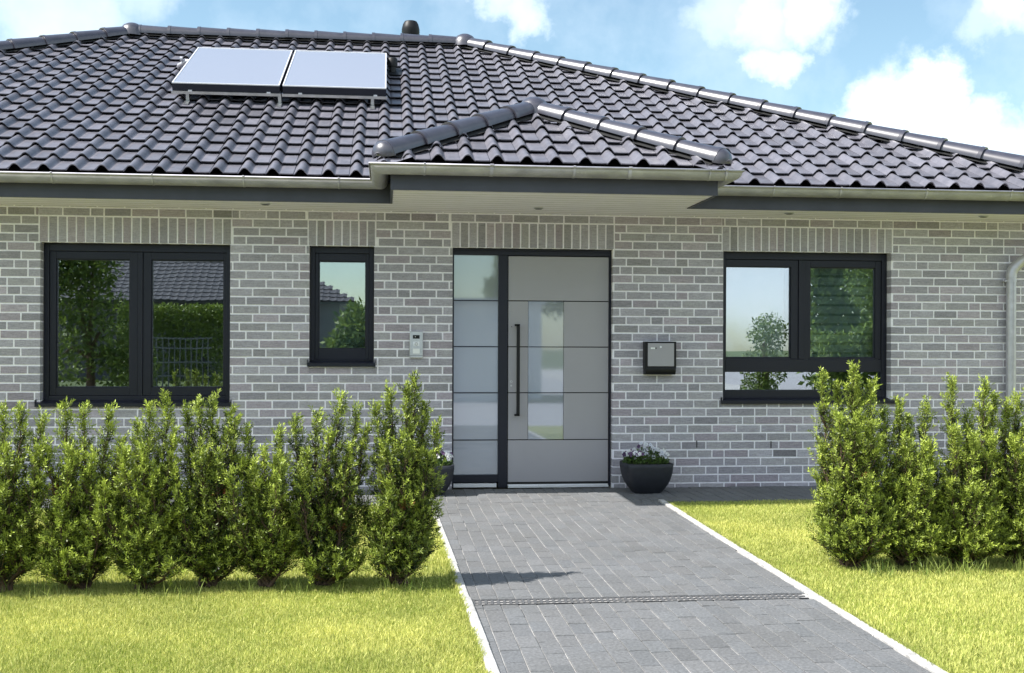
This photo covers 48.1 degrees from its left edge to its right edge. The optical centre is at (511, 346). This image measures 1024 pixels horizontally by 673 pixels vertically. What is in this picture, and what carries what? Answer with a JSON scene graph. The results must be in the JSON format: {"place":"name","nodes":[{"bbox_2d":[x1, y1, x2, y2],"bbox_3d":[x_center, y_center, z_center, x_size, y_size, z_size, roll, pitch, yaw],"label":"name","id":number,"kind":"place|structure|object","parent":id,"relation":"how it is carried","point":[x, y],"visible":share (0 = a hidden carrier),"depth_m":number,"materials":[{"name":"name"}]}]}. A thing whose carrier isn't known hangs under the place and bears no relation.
{"place":"outdoors","nodes":[
{"label":"outdoors","id":0,"kind":"place"},
{"bbox_2d":[0,502,1023,672],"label":"lawn","id":1,"kind":"structure","parent":0,"point":[891,623],"depth_m":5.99,"materials":[{"name":"green plant"}]},
{"bbox_2d":[0,399,56,592],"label":"yew bush","id":2,"kind":"object","parent":1,"relation":"on","point":[18,538],"visible":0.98,"depth_m":6.46,"materials":[{"name":"green plant"}]},
{"bbox_2d":[23,396,129,589],"bbox_3d":[-2.481,0.840,6.579,0.559,1.120,0.540,0,0,-6],"label":"yew bush","id":3,"kind":"object","parent":1,"relation":"on","point":[74,550],"visible":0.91,"depth_m":6.50,"materials":[{"name":"green plant"}]},
{"bbox_2d":[86,387,190,589],"bbox_3d":[-2.126,0.815,6.597,0.595,1.175,0.556,0,0,-6],"label":"yew bush","id":4,"kind":"object","parent":1,"relation":"on","point":[141,542],"visible":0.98,"depth_m":6.51,"materials":[{"name":"green plant"}]},
{"bbox_2d":[161,388,254,587],"bbox_3d":[-1.764,0.820,6.676,0.575,1.165,0.526,0,0,-6],"label":"yew bush","id":5,"kind":"object","parent":1,"relation":"on","point":[201,527],"visible":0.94,"depth_m":6.58,"materials":[{"name":"green plant"}]},
{"bbox_2d":[0,569,457,602],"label":"tall grass","id":6,"kind":"structure","parent":1,"relation":"on","point":[296,591],"depth_m":6.52,"materials":[{"name":"green plant"}]},
{"bbox_2d":[14,504,450,587],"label":"lawn grass","id":7,"kind":"structure","parent":1,"relation":"on","point":[434,563],"depth_m":7.05,"materials":[{"name":"green plant"}]},
{"bbox_2d":[217,421,312,587],"bbox_3d":[-1.414,0.915,6.648,0.550,0.977,0.464,0,0,-6],"label":"yew bush","id":8,"kind":"object","parent":1,"relation":"on","point":[272,547],"visible":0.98,"depth_m":6.59,"materials":[{"name":"green plant"}]},
{"bbox_2d":[281,388,375,585],"bbox_3d":[-1.090,0.820,6.733,0.569,1.172,0.556,0,0,30],"label":"yew bush","id":9,"kind":"object","parent":1,"relation":"on","point":[324,513],"visible":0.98,"depth_m":6.68,"materials":[{"name":"green plant"}]},
{"bbox_2d":[355,370,446,584],"bbox_3d":[-0.644,0.766,6.788,0.578,1.284,0.539,0,0,-35],"label":"yew bush","id":10,"kind":"object","parent":1,"relation":"on","point":[400,519],"visible":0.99,"depth_m":6.71,"materials":[{"name":"green plant"}]},
{"bbox_2d":[41,499,816,507],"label":"kerb","id":11,"kind":"structure","parent":1,"relation":"on","point":[748,500],"depth_m":10.49,"materials":[{"name":"grey concrete"}]},
{"bbox_2d":[432,510,494,672],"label":"edge grass","id":12,"kind":"structure","parent":1,"relation":"on","point":[463,606],"depth_m":6.31,"materials":[{"name":"green plant"}]},
{"bbox_2d":[432,503,499,672],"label":"kerb","id":13,"kind":"structure","parent":1,"relation":"on","point":[489,660],"depth_m":5.94,"materials":[{"name":"concrete"}]},
{"bbox_2d":[0,20,1023,492],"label":"bungalow","id":14,"kind":"object","parent":1,"relation":"on","point":[538,248],"visible":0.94,"depth_m":11.46,"materials":[{"name":"grey brick"}]},
{"bbox_2d":[34,243,231,406],"bbox_3d":[-3.604,-0.208,11.004,1.812,1.554,0.228,0,0,-6],"label":"window","id":15,"kind":"structure","parent":14,"relation":"in","point":[141,258],"depth_m":11.04,"materials":[{"name":"black glass"}]},
{"bbox_2d":[171,47,292,106],"bbox_3d":[-3.301,-3.164,13.357,1.373,1.086,1.846,0,0,-6],"label":"solar panel","id":16,"kind":"object","parent":14,"relation":"on","point":[231,71],"visible":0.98,"depth_m":13.05,"materials":[{"name":"glass"}]},
{"bbox_2d":[282,50,386,109],"bbox_3d":[-2.047,-3.159,13.495,1.155,1.086,1.846,0,0,-6],"label":"solar panel","id":17,"kind":"object","parent":14,"relation":"on","point":[336,74],"visible":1,"depth_m":13.17,"materials":[{"name":"glass"}]},
{"bbox_2d":[307,247,374,366],"bbox_3d":[-1.670,-0.392,11.279,0.655,1.172,0.353,0,0,-6],"label":"window","id":18,"kind":"structure","parent":14,"relation":"in","point":[341,333],"depth_m":11.28,"materials":[{"name":"black glass"}]},
{"bbox_2d":[410,331,422,357],"bbox_3d":[-0.935,-0.022,11.202,0.128,0.258,0.036,0,0,-6],"label":"intercom","id":19,"kind":"object","parent":14,"relation":"attached to","point":[416,344],"visible":1,"depth_m":11.19,"materials":[{"name":"metal"}]},
{"bbox_2d":[507,256,608,483],"bbox_3d":[0.466,0.235,11.458,1.013,2.272,0.125,0,0,-6],"label":"door leaf","id":20,"kind":"structure","parent":14,"relation":"in","point":[558,351],"depth_m":11.48,"materials":[{"name":"grey metal"}]},
{"bbox_2d":[643,342,675,374],"bbox_3d":[1.471,0.111,11.419,0.314,0.328,0.128,0,0,-6],"label":"mailbox","id":21,"kind":"object","parent":14,"relation":"attached to","point":[659,358],"visible":1,"depth_m":11.37,"materials":[{"name":"black metal"}]},
{"bbox_2d":[720,252,895,403],"bbox_3d":[3.007,-0.206,11.769,1.842,1.566,0.309,0,0,-6],"label":"window","id":22,"kind":"structure","parent":14,"relation":"in","point":[837,302],"depth_m":11.82,"materials":[{"name":"black glass"}]},
{"bbox_2d":[658,499,947,672],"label":"kerb","id":23,"kind":"structure","parent":1,"relation":"on","point":[905,652],"depth_m":6.32,"materials":[{"name":"concrete"}]},
{"bbox_2d":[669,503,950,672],"bbox_3d":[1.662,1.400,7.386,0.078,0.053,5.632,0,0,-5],"label":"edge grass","id":24,"kind":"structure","parent":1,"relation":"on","point":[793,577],"depth_m":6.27,"materials":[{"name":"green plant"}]},
{"bbox_2d":[668,498,1023,672],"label":"lawn grass","id":25,"kind":"structure","parent":1,"relation":"on","point":[753,522],"depth_m":6.73,"materials":[{"name":"green plant"}]},
{"bbox_2d":[804,359,905,567],"bbox_3d":[2.193,0.747,7.391,0.582,1.342,0.650,0,0,-6],"label":"yew bush","id":26,"kind":"object","parent":1,"relation":"on","point":[846,511],"visible":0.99,"depth_m":7.27,"materials":[{"name":"green plant"}]},
{"bbox_2d":[874,394,956,565],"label":"yew bush","id":27,"kind":"object","parent":1,"relation":"on","point":[911,492],"visible":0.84,"depth_m":7.30,"materials":[{"name":"green plant"}]},
{"bbox_2d":[851,553,1023,579],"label":"tall grass","id":28,"kind":"structure","parent":1,"relation":"on","point":[926,573],"depth_m":7.15,"materials":[{"name":"green plant"}]},
{"bbox_2d":[927,371,1019,564],"bbox_3d":[2.973,0.790,7.454,0.619,1.263,0.602,0,0,20],"label":"yew bush","id":29,"kind":"object","parent":1,"relation":"on","point":[969,502],"visible":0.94,"depth_m":7.34,"materials":[{"name":"green plant"}]},
{"bbox_2d":[989,388,1023,563],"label":"yew bush","id":30,"kind":"object","parent":1,"relation":"on","point":[1011,466],"visible":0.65,"depth_m":7.44,"materials":[{"name":"green plant"}]},
{"bbox_2d":[0,0,1023,154],"label":"sky","id":31,"kind":"structure","parent":0,"point":[953,70],"materials":[{"name":"blue"}]},
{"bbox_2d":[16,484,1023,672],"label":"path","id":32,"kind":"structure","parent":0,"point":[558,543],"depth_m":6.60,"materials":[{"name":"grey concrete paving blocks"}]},
{"bbox_2d":[413,462,453,495],"bbox_3d":[-0.789,1.253,10.879,0.471,0.289,0.471,0,0,-6],"label":"flower pot","id":33,"kind":"object","parent":32,"relation":"on","point":[449,469],"visible":0.3,"depth_m":10.69,"materials":[{"name":"plastic"}]},
{"bbox_2d":[413,447,452,465],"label":"pansies","id":34,"kind":"object","parent":33,"relation":"in","point":[440,458],"visible":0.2,"depth_m":10.81,"materials":[{"name":"white plant"}]},
{"bbox_2d":[472,593,808,605],"bbox_3d":[0.695,1.442,6.374,1.980,0.081,0.132,0,0,-6],"label":"drain channel","id":35,"kind":"object","parent":32,"relation":"in","point":[631,599],"visible":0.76,"depth_m":6.37,"materials":[{"name":"grey metal"}]},
{"bbox_2d":[620,460,672,493],"bbox_3d":[1.299,1.260,11.108,0.471,0.289,0.471,0,0,-6],"label":"flower pot","id":36,"kind":"object","parent":32,"relation":"on","point":[645,478],"visible":0.87,"depth_m":10.90,"materials":[{"name":"plastic"}]},
{"bbox_2d":[622,442,669,463],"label":"pansies","id":37,"kind":"object","parent":36,"relation":"on","point":[641,455],"visible":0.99,"depth_m":11.04,"materials":[{"name":"white plant"}]}
]}

